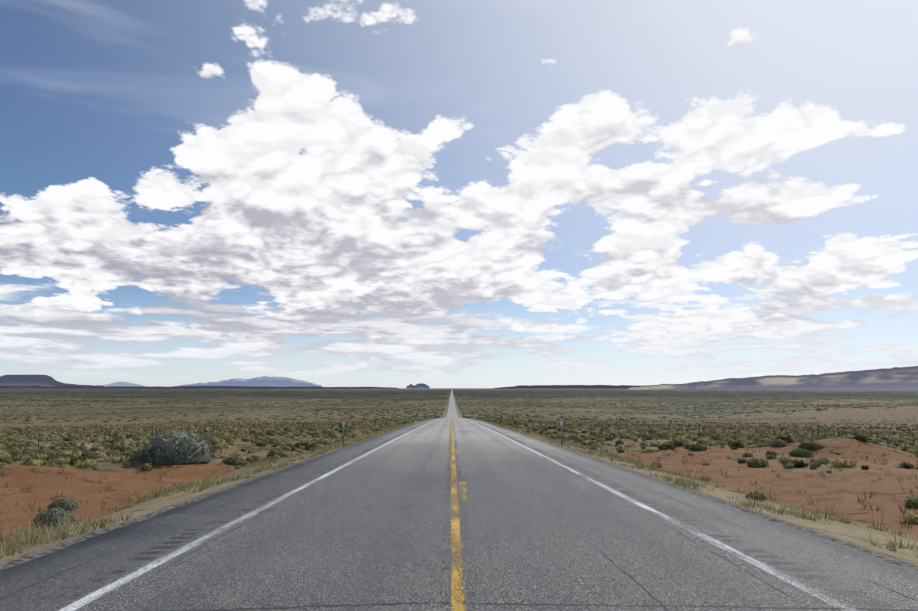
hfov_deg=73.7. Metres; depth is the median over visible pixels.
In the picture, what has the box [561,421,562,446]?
delineator post
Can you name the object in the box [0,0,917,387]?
sky
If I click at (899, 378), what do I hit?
distant hills
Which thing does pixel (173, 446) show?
shrubs
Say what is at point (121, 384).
mountains
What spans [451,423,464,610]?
solid centre marking
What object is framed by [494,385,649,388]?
low mesa
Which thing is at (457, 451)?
centre line dashes
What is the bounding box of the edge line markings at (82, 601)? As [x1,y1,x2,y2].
[58,401,857,610]
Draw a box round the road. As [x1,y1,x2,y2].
[0,389,917,610]
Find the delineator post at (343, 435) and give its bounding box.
[342,421,343,445]
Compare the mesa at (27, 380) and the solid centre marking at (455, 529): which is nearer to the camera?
the solid centre marking at (455, 529)
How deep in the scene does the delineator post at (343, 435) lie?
32.29 m
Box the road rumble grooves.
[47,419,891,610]
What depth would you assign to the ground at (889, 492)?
30.49 m
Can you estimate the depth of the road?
7.80 m
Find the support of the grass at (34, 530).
on the ground at (889, 492)
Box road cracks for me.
[1,418,917,610]
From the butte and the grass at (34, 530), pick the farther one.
the butte
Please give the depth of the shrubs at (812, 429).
75.23 m
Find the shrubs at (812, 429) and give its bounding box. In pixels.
[516,417,913,442]
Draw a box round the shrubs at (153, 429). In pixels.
[1,418,398,448]
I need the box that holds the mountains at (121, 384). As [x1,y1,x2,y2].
[103,382,142,386]
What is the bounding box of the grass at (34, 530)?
[0,420,917,558]
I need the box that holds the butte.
[406,383,428,387]
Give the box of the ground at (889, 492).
[0,388,917,570]
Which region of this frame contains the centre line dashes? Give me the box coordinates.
[452,419,467,499]
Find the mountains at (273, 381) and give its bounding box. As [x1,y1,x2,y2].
[177,376,321,386]
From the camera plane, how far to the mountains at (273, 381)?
76747.71 m
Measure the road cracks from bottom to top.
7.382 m
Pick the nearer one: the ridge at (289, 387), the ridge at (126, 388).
the ridge at (126, 388)
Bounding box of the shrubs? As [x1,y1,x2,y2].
[0,390,917,528]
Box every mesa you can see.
[0,375,102,386]
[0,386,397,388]
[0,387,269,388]
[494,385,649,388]

